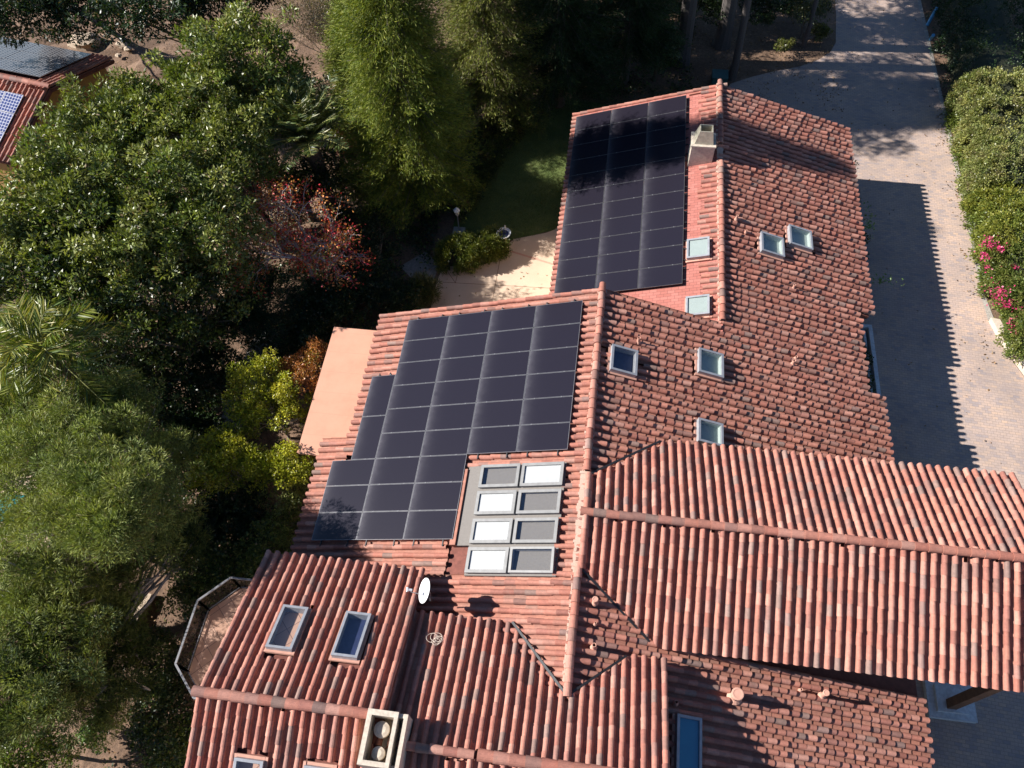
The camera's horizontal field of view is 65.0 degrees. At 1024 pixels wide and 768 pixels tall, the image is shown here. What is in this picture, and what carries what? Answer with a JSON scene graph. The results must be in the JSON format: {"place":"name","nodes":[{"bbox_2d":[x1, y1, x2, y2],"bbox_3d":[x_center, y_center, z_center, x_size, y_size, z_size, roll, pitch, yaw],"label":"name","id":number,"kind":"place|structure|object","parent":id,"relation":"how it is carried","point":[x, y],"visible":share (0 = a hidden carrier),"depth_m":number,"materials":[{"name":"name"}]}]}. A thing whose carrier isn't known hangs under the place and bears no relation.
{"place":"outdoors","nodes":[
{"label":"outdoors","id":0,"kind":"place"},
{"bbox_2d":[0,53,114,194],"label":"neighbour house","id":1,"kind":"structure","parent":0,"point":[34,90],"depth_m":39.81,"materials":[{"name":"tile"}]},
{"bbox_2d":[431,228,557,307],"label":"patio","id":2,"kind":"structure","parent":0,"point":[532,257],"depth_m":37.80,"materials":[{"name":"concrete"}]},
{"bbox_2d":[0,0,1023,767],"bbox_3d":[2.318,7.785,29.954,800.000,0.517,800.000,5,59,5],"label":"ground","id":3,"kind":"structure","parent":0,"point":[762,58],"depth_m":44.28,"materials":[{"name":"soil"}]},
{"bbox_2d":[0,689,86,767],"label":"leafy shrub","id":4,"kind":"object","parent":3,"relation":"on","point":[40,747],"visible":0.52,"depth_m":24.64,"materials":[{"name":"green plant"}]},
{"bbox_2d":[0,0,133,52],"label":"dark tree","id":5,"kind":"object","parent":3,"relation":"on","point":[62,12],"visible":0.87,"depth_m":38.12,"materials":[{"name":"green plant"}]},
{"bbox_2d":[0,119,138,307],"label":"broadleaf tree","id":6,"kind":"object","parent":3,"relation":"on","point":[42,205],"visible":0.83,"depth_m":30.12,"materials":[{"name":"green plant"}]},
{"bbox_2d":[0,307,139,414],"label":"dark shrub","id":7,"kind":"object","parent":3,"relation":"on","point":[125,358],"visible":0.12,"depth_m":31.69,"materials":[{"name":"green plant"}]},
{"bbox_2d":[0,230,141,371],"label":"broadleaf tree","id":8,"kind":"object","parent":3,"relation":"on","point":[11,273],"visible":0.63,"depth_m":29.88,"materials":[{"name":"green plant"}]},
{"bbox_2d":[0,290,148,424],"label":"feather palm","id":9,"kind":"object","parent":3,"relation":"on","point":[39,351],"visible":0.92,"depth_m":27.78,"materials":[{"name":"green plant"}]},
{"bbox_2d":[0,479,192,672],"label":"pine tree","id":10,"kind":"object","parent":3,"relation":"on","point":[53,571],"visible":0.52,"depth_m":25.47,"materials":[{"name":"green plant"}]},
{"bbox_2d":[0,364,208,570],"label":"pine tree","id":11,"kind":"object","parent":3,"relation":"on","point":[114,487],"visible":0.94,"depth_m":25.11,"materials":[{"name":"green plant"}]},
{"bbox_2d":[0,504,215,763],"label":"pine tree","id":12,"kind":"object","parent":3,"relation":"on","point":[41,673],"visible":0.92,"depth_m":24.51,"materials":[{"name":"green plant"}]},
{"bbox_2d":[15,66,265,201],"bbox_3d":[-15.866,-9.529,35.925,8.225,9.228,8.384,31,64,19],"label":"broadleaf tree","id":13,"kind":"object","parent":3,"relation":"on","point":[120,115],"visible":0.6,"depth_m":33.30,"materials":[{"name":"green plant"}]},
{"bbox_2d":[115,621,194,767],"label":"leafy shrub","id":14,"kind":"object","parent":3,"relation":"on","point":[167,749],"visible":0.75,"depth_m":26.55,"materials":[{"name":"green plant"}]},
{"bbox_2d":[53,131,276,305],"bbox_3d":[-13.966,-5.316,33.313,8.250,9.111,7.510,-25,61,-13],"label":"broadleaf tree","id":15,"kind":"object","parent":3,"relation":"on","point":[165,223],"visible":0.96,"depth_m":30.68,"materials":[{"name":"green plant"}]},
{"bbox_2d":[72,248,266,395],"bbox_3d":[-13.618,-2.804,32.952,7.180,7.082,6.314,5,59,5],"label":"broadleaf tree","id":16,"kind":"object","parent":3,"relation":"on","point":[167,326],"visible":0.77,"depth_m":31.73,"materials":[{"name":"green plant"}]},
{"bbox_2d":[110,330,242,434],"bbox_3d":[-13.780,-0.226,33.628,5.636,3.201,4.898,32,65,20],"label":"dark shrub","id":17,"kind":"object","parent":3,"relation":"on","point":[198,368],"visible":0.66,"depth_m":33.10,"materials":[{"name":"green plant"}]},
{"bbox_2d":[80,0,285,46],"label":"dark tree","id":18,"kind":"object","parent":3,"relation":"on","point":[184,9],"visible":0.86,"depth_m":37.90,"materials":[{"name":"green plant"}]},
{"bbox_2d":[154,397,233,498],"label":"dark shrub","id":19,"kind":"object","parent":3,"relation":"on","point":[216,421],"visible":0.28,"depth_m":32.18,"materials":[{"name":"green plant"}]},
{"bbox_2d":[154,532,264,618],"bbox_3d":[-10.687,7.204,29.206,4.246,2.758,2.345,-22,60,-11],"label":"green shrub","id":20,"kind":"object","parent":3,"relation":"on","point":[215,576],"visible":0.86,"depth_m":28.44,"materials":[{"name":"green plant"}]},
{"bbox_2d":[166,479,289,575],"bbox_3d":[-10.497,5.344,30.225,5.094,2.934,4.056,5,59,5],"label":"dark shrub","id":21,"kind":"object","parent":3,"relation":"on","point":[220,512],"visible":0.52,"depth_m":29.75,"materials":[{"name":"green plant"}]},
{"bbox_2d":[181,424,276,499],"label":"leafy shrub","id":22,"kind":"object","parent":3,"relation":"on","point":[217,462],"visible":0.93,"depth_m":29.31,"materials":[{"name":"green plant"}]},
{"bbox_2d":[167,83,292,251],"bbox_3d":[-11.798,-8.396,35.638,5.742,8.236,5.376,-27,61,-14],"label":"broadleaf tree","id":23,"kind":"object","parent":3,"relation":"on","point":[239,162],"visible":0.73,"depth_m":33.44,"materials":[{"name":"green plant"}]},
{"bbox_2d":[140,0,323,154],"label":"broadleaf tree","id":24,"kind":"object","parent":3,"relation":"on","point":[207,69],"visible":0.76,"depth_m":34.68,"materials":[{"name":"green plant"}]},
{"bbox_2d":[188,257,285,349],"bbox_3d":[-11.846,-3.655,35.974,3.985,2.694,4.851,34,65,20],"label":"dark shrub","id":25,"kind":"object","parent":3,"relation":"on","point":[221,306],"visible":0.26,"depth_m":35.24,"materials":[{"name":"green plant"}]},
{"bbox_2d":[218,346,313,440],"bbox_3d":[-9.416,0.963,32.065,3.907,4.313,4.070,5,59,5],"label":"leafy shrub","id":26,"kind":"object","parent":3,"relation":"on","point":[279,395],"visible":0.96,"depth_m":30.86,"materials":[{"name":"green plant"}]},
{"bbox_2d":[231,263,311,352],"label":"round shrub","id":27,"kind":"object","parent":3,"relation":"on","point":[271,324],"visible":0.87,"depth_m":34.32,"materials":[{"name":"green plant"}]},
{"bbox_2d":[237,468,309,581],"bbox_3d":[-8.376,5.601,29.778,2.836,3.311,4.527,5,59,5],"label":"green shrub","id":28,"kind":"object","parent":3,"relation":"on","point":[281,536],"visible":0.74,"depth_m":29.07,"materials":[{"name":"green plant"}]},
{"bbox_2d":[248,438,315,490],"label":"leafy shrub","id":29,"kind":"object","parent":3,"relation":"on","point":[274,463],"visible":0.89,"depth_m":29.34,"materials":[{"name":"green plant"}]},
{"bbox_2d":[245,138,347,223],"bbox_3d":[-9.949,-9.196,38.196,5.639,4.618,3.773,-38,64,-19],"label":"broadleaf tree","id":30,"kind":"object","parent":3,"relation":"on","point":[304,174],"visible":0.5,"depth_m":37.35,"materials":[{"name":"green plant"}]},
{"bbox_2d":[219,171,379,302],"bbox_3d":[-8.998,-5.805,34.440,7.090,7.338,6.509,5,59,5],"label":"red leaved tree","id":31,"kind":"object","parent":3,"relation":"on","point":[303,254],"visible":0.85,"depth_m":33.70,"materials":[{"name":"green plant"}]},
{"bbox_2d":[239,63,361,218],"bbox_3d":[-8.829,-10.563,37.137,5.710,7.764,6.328,-30,62,-15],"label":"feather palm","id":32,"kind":"object","parent":3,"relation":"on","point":[306,123],"visible":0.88,"depth_m":34.84,"materials":[{"name":"green plant"}]},
{"bbox_2d":[276,335,328,394],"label":"orange shrub","id":33,"kind":"object","parent":3,"relation":"on","point":[296,368],"visible":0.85,"depth_m":32.10,"materials":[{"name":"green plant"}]},
{"bbox_2d":[260,0,403,60],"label":"dry shrub","id":34,"kind":"object","parent":3,"relation":"on","point":[321,9],"visible":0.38,"depth_m":42.64,"materials":[{"name":"brown plant"}]},
{"bbox_2d":[282,261,384,360],"bbox_3d":[-8.258,-3.151,35.602,5.155,2.612,3.422,-40,65,-20],"label":"dark shrub","id":35,"kind":"object","parent":3,"relation":"on","point":[322,310],"visible":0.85,"depth_m":35.05,"materials":[{"name":"green plant"}]},
{"bbox_2d":[297,327,376,469],"bbox_3d":[-6.286,1.114,32.279,2.410,3.380,5.720,5,59,5],"label":"patio cover","id":36,"kind":"object","parent":3,"relation":"on","point":[332,411],"visible":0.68,"depth_m":30.88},
{"bbox_2d":[311,0,389,152],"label":"conifer","id":37,"kind":"object","parent":3,"relation":"on","point":[331,59],"visible":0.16,"depth_m":38.24,"materials":[{"name":"green plant"}]},
{"bbox_2d":[339,189,425,286],"bbox_3d":[-6.228,-6.643,37.688,2.895,2.562,6.313,15,60,11],"label":"round shrub","id":38,"kind":"object","parent":3,"relation":"on","point":[371,236],"visible":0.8,"depth_m":37.17,"materials":[{"name":"green plant"}]},
{"bbox_2d":[365,269,430,312],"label":"green shrub","id":39,"kind":"object","parent":3,"relation":"on","point":[393,293],"visible":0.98,"depth_m":35.86,"materials":[{"name":"green plant"}]},
{"bbox_2d":[315,0,489,234],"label":"conifer","id":40,"kind":"object","parent":3,"relation":"on","point":[404,97],"visible":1,"depth_m":33.88,"materials":[{"name":"green plant"}]},
{"bbox_2d":[431,223,512,276],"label":"garden hedge","id":41,"kind":"object","parent":3,"relation":"on","point":[464,248],"visible":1,"depth_m":37.55,"materials":[{"name":"green plant"}]},
{"bbox_2d":[424,108,525,223],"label":"garden hedge","id":42,"kind":"object","parent":3,"relation":"on","point":[489,137],"visible":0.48,"depth_m":41.12,"materials":[{"name":"green plant"}]},
{"bbox_2d":[427,0,559,138],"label":"conifer","id":43,"kind":"object","parent":3,"relation":"on","point":[488,23],"visible":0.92,"depth_m":38.84,"materials":[{"name":"green plant"}]},
{"bbox_2d":[456,100,532,211],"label":"garden hedge","id":44,"kind":"object","parent":3,"relation":"on","point":[485,175],"visible":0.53,"depth_m":40.94,"materials":[{"name":"green plant"}]},
{"bbox_2d":[16,1,995,767],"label":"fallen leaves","id":45,"kind":"object","parent":3,"relation":"on","point":[676,91],"visible":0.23,"depth_m":43.82,"materials":[{"name":"brown plant"}]},
{"bbox_2d":[499,0,635,131],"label":"conifer","id":46,"kind":"object","parent":3,"relation":"on","point":[574,56],"visible":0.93,"depth_m":39.82,"materials":[{"name":"green plant"}]},
{"bbox_2d":[174,79,1023,767],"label":"tile roofed house","id":47,"kind":"structure","parent":3,"relation":"on","point":[724,531],"depth_m":23.48,"materials":[{"name":"tile"}]},
{"bbox_2d":[319,299,574,546],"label":"mounting rails","id":48,"kind":"object","parent":47,"relation":"attached to","point":[477,458],"visible":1,"depth_m":26.25,"materials":[{"name":"silver metal"}]},
{"bbox_2d":[311,511,362,539],"bbox_3d":[-5.857,4.754,26.954,1.652,0.562,1.008,5,59,5],"label":"solar panel","id":49,"kind":"object","parent":48,"relation":"attached to","point":[338,526],"visible":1,"depth_m":26.93,"materials":[{"name":"black glass"}]},
{"bbox_2d":[319,484,368,512],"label":"solar panel","id":50,"kind":"object","parent":48,"relation":"attached to","point":[337,499],"visible":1,"depth_m":27.44,"materials":[{"name":"black glass"}]},
{"bbox_2d":[326,458,374,485],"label":"solar panel","id":51,"kind":"object","parent":48,"relation":"attached to","point":[349,472],"visible":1,"depth_m":27.95,"materials":[{"name":"black glass"}]},
{"bbox_2d":[351,415,385,459],"bbox_3d":[-5.084,1.887,28.559,0.942,0.333,1.754,5,59,5],"label":"solar panel","id":52,"kind":"object","parent":48,"relation":"attached to","point":[367,442],"visible":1,"depth_m":28.53,"materials":[{"name":"black glass"}]},
{"bbox_2d":[362,374,395,416],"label":"solar panel","id":53,"kind":"object","parent":48,"relation":"attached to","point":[378,396],"visible":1,"depth_m":29.43,"materials":[{"name":"black glass"}]},
{"bbox_2d":[356,510,408,539],"bbox_3d":[-4.232,4.625,26.345,1.652,0.562,1.008,5,59,5],"label":"solar panel","id":54,"kind":"object","parent":48,"relation":"attached to","point":[389,525],"visible":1,"depth_m":26.31,"materials":[{"name":"black glass"}]},
{"bbox_2d":[363,483,414,511],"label":"solar panel","id":55,"kind":"object","parent":48,"relation":"attached to","point":[387,497],"visible":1,"depth_m":26.83,"materials":[{"name":"black glass"}]},
{"bbox_2d":[369,456,419,484],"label":"solar panel","id":56,"kind":"object","parent":48,"relation":"attached to","point":[403,470],"visible":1,"depth_m":27.34,"materials":[{"name":"black glass"}]},
{"bbox_2d":[376,431,425,458],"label":"solar panel","id":57,"kind":"object","parent":48,"relation":"attached to","point":[400,445],"visible":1,"depth_m":27.86,"materials":[{"name":"black glass"}]},
{"bbox_2d":[382,406,430,433],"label":"solar panel","id":58,"kind":"object","parent":48,"relation":"attached to","point":[400,420],"visible":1,"depth_m":28.37,"materials":[{"name":"black glass"}]},
{"bbox_2d":[388,382,435,408],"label":"solar panel","id":59,"kind":"object","parent":48,"relation":"attached to","point":[411,396],"visible":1,"depth_m":28.89,"materials":[{"name":"black glass"}]},
{"bbox_2d":[393,359,439,385],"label":"solar panel","id":60,"kind":"object","parent":48,"relation":"attached to","point":[418,372],"visible":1,"depth_m":29.40,"materials":[{"name":"black glass"}]},
{"bbox_2d":[399,337,444,362],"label":"solar panel","id":61,"kind":"object","parent":48,"relation":"attached to","point":[421,350],"visible":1,"depth_m":29.91,"materials":[{"name":"black glass"}]},
{"bbox_2d":[404,316,449,340],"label":"solar panel","id":62,"kind":"object","parent":48,"relation":"attached to","point":[426,328],"visible":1,"depth_m":30.43,"materials":[{"name":"black glass"}]},
{"bbox_2d":[403,509,457,539],"bbox_3d":[-2.608,4.495,25.736,1.652,0.562,1.008,5,59,5],"label":"solar panel","id":63,"kind":"object","parent":48,"relation":"attached to","point":[432,525],"visible":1,"depth_m":25.70,"materials":[{"name":"black glass"}]},
{"bbox_2d":[409,481,461,510],"bbox_3d":[-2.482,3.654,26.250,1.652,0.562,1.008,5,59,5],"label":"solar panel","id":64,"kind":"object","parent":48,"relation":"attached to","point":[435,496],"visible":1,"depth_m":26.22,"materials":[{"name":"black glass"}]},
{"bbox_2d":[415,454,466,482],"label":"solar panel","id":65,"kind":"object","parent":48,"relation":"attached to","point":[438,469],"visible":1,"depth_m":26.73,"materials":[{"name":"black glass"}]},
{"bbox_2d":[421,428,471,456],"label":"solar panel","id":66,"kind":"object","parent":48,"relation":"attached to","point":[436,442],"visible":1,"depth_m":27.25,"materials":[{"name":"black glass"}]},
{"bbox_2d":[426,403,475,430],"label":"solar panel","id":67,"kind":"object","parent":48,"relation":"attached to","point":[450,417],"visible":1,"depth_m":27.76,"materials":[{"name":"black glass"}]},
{"bbox_2d":[431,379,479,405],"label":"solar panel","id":68,"kind":"object","parent":48,"relation":"attached to","point":[455,392],"visible":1,"depth_m":28.28,"materials":[{"name":"black glass"}]},
{"bbox_2d":[436,355,483,381],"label":"solar panel","id":69,"kind":"object","parent":48,"relation":"attached to","point":[460,368],"visible":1,"depth_m":28.79,"materials":[{"name":"black glass"}]},
{"bbox_2d":[441,333,487,358],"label":"solar panel","id":70,"kind":"object","parent":48,"relation":"attached to","point":[470,345],"visible":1,"depth_m":29.31,"materials":[{"name":"black glass"}]},
{"bbox_2d":[445,311,491,336],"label":"solar panel","id":71,"kind":"object","parent":48,"relation":"attached to","point":[469,323],"visible":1,"depth_m":29.82,"materials":[{"name":"black glass"}]},
{"bbox_2d":[467,425,519,453],"bbox_3d":[-0.606,1.842,26.669,1.652,0.562,1.008,5,59,5],"label":"solar panel","id":72,"kind":"object","parent":48,"relation":"attached to","point":[488,440],"visible":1,"depth_m":26.64,"materials":[{"name":"black glass"}]},
{"bbox_2d":[472,400,523,427],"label":"solar panel","id":73,"kind":"object","parent":48,"relation":"attached to","point":[497,414],"visible":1,"depth_m":27.15,"materials":[{"name":"black glass"}]},
{"bbox_2d":[476,375,526,402],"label":"solar panel","id":74,"kind":"object","parent":48,"relation":"attached to","point":[507,388],"visible":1,"depth_m":27.67,"materials":[{"name":"black glass"}]},
{"bbox_2d":[481,351,529,378],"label":"solar panel","id":75,"kind":"object","parent":48,"relation":"attached to","point":[506,364],"visible":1,"depth_m":28.18,"materials":[{"name":"black glass"}]},
{"bbox_2d":[485,328,533,354],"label":"solar panel","id":76,"kind":"object","parent":48,"relation":"attached to","point":[508,341],"visible":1,"depth_m":28.70,"materials":[{"name":"black glass"}]},
{"bbox_2d":[489,306,536,331],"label":"solar panel","id":77,"kind":"object","parent":48,"relation":"attached to","point":[512,319],"visible":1,"depth_m":29.21,"materials":[{"name":"black glass"}]},
{"bbox_2d":[516,422,569,451],"bbox_3d":[1.019,1.712,26.059,1.652,0.562,1.008,5,59,5],"label":"solar panel","id":78,"kind":"object","parent":48,"relation":"attached to","point":[544,437],"visible":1,"depth_m":26.03,"materials":[{"name":"black glass"}]},
{"bbox_2d":[520,396,572,424],"bbox_3d":[1.145,0.871,26.573,1.652,0.562,1.008,5,59,5],"label":"solar panel","id":79,"kind":"object","parent":48,"relation":"attached to","point":[547,410],"visible":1,"depth_m":26.54,"materials":[{"name":"black glass"}]},
{"bbox_2d":[524,371,575,399],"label":"solar panel","id":80,"kind":"object","parent":48,"relation":"attached to","point":[550,385],"visible":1,"depth_m":27.06,"materials":[{"name":"black glass"}]},
{"bbox_2d":[527,346,577,374],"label":"solar panel","id":81,"kind":"object","parent":48,"relation":"attached to","point":[541,361],"visible":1,"depth_m":27.57,"materials":[{"name":"black glass"}]},
{"bbox_2d":[531,323,580,350],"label":"solar panel","id":82,"kind":"object","parent":48,"relation":"attached to","point":[555,337],"visible":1,"depth_m":28.09,"materials":[{"name":"black glass"}]},
{"bbox_2d":[534,300,582,327],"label":"solar panel","id":83,"kind":"object","parent":48,"relation":"attached to","point":[555,314],"visible":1,"depth_m":28.60,"materials":[{"name":"black glass"}]},
{"bbox_2d":[604,98,688,280],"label":"mounting rails","id":84,"kind":"object","parent":47,"relation":"attached to","point":[684,187],"visible":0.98,"depth_m":33.68,"materials":[{"name":"silver metal"}]},
{"bbox_2d":[556,256,597,279],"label":"solar panel","id":85,"kind":"object","parent":84,"relation":"attached to","point":[578,267],"visible":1,"depth_m":33.25,"materials":[{"name":"glass"}]},
{"bbox_2d":[595,269,638,291],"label":"solar panel","id":86,"kind":"object","parent":84,"relation":"attached to","point":[620,281],"visible":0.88,"depth_m":32.10,"materials":[{"name":"glass"}]},
{"bbox_2d":[597,250,639,273],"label":"solar panel","id":87,"kind":"object","parent":84,"relation":"attached to","point":[617,262],"visible":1,"depth_m":32.64,"materials":[{"name":"glass"}]},
{"bbox_2d":[599,232,640,255],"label":"solar panel","id":88,"kind":"object","parent":84,"relation":"attached to","point":[629,242],"visible":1,"depth_m":33.16,"materials":[{"name":"glass"}]},
{"bbox_2d":[600,214,641,237],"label":"solar panel","id":89,"kind":"object","parent":84,"relation":"attached to","point":[621,225],"visible":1,"depth_m":33.67,"materials":[{"name":"glass"}]},
{"bbox_2d":[638,264,682,288],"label":"solar panel","id":90,"kind":"object","parent":84,"relation":"attached to","point":[672,274],"visible":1,"depth_m":31.51,"materials":[{"name":"glass"}]},
{"bbox_2d":[639,244,682,268],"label":"solar panel","id":91,"kind":"object","parent":84,"relation":"attached to","point":[661,256],"visible":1,"depth_m":32.03,"materials":[{"name":"glass"}]},
{"bbox_2d":[640,226,683,249],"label":"solar panel","id":92,"kind":"object","parent":84,"relation":"attached to","point":[664,237],"visible":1,"depth_m":32.55,"materials":[{"name":"glass"}]},
{"bbox_2d":[641,208,683,231],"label":"solar panel","id":93,"kind":"object","parent":84,"relation":"attached to","point":[674,217],"visible":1,"depth_m":33.06,"materials":[{"name":"glass"}]},
{"bbox_2d":[671,0,697,68],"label":"tall pine","id":94,"kind":"object","parent":3,"relation":"on","point":[688,17],"visible":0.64,"depth_m":43.35,"materials":[{"name":"brown plant"}]},
{"bbox_2d":[711,0,737,50],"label":"tall pine","id":95,"kind":"object","parent":3,"relation":"on","point":[722,39],"visible":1,"depth_m":45.02,"materials":[{"name":"brown plant"}]},
{"bbox_2d":[655,0,831,27],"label":"dark shrub","id":96,"kind":"object","parent":3,"relation":"on","point":[711,5],"visible":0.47,"depth_m":45.09,"materials":[{"name":"green plant"}]},
{"bbox_2d":[940,96,994,279],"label":"weeds","id":97,"kind":"object","parent":3,"relation":"on","point":[953,117],"visible":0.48,"depth_m":40.16,"materials":[{"name":"green plant"}]},
{"bbox_2d":[922,0,1023,96],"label":"hedge","id":98,"kind":"object","parent":3,"relation":"on","point":[975,34],"visible":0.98,"depth_m":43.42,"materials":[{"name":"green plant"}]},
{"bbox_2d":[943,65,1023,198],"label":"hedge","id":99,"kind":"object","parent":3,"relation":"on","point":[990,102],"visible":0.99,"depth_m":39.71,"materials":[{"name":"green plant"}]},
{"bbox_2d":[957,175,1023,268],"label":"hedge","id":100,"kind":"object","parent":3,"relation":"on","point":[999,209],"visible":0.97,"depth_m":36.91,"materials":[{"name":"green plant"}]},
{"bbox_2d":[974,235,1023,364],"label":"bougainvillea","id":101,"kind":"object","parent":3,"relation":"on","point":[1003,281],"visible":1,"depth_m":35.18,"materials":[{"name":"green plant"}]},
{"bbox_2d":[453,80,700,255],"bbox_3d":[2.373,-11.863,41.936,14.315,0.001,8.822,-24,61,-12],"label":"lawn","id":102,"kind":"structure","parent":0,"point":[521,215],"depth_m":40.91,"materials":[{"name":"green plant"}]},
{"bbox_2d":[729,0,1023,767],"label":"driveway","id":103,"kind":"structure","parent":0,"point":[943,370],"depth_m":37.08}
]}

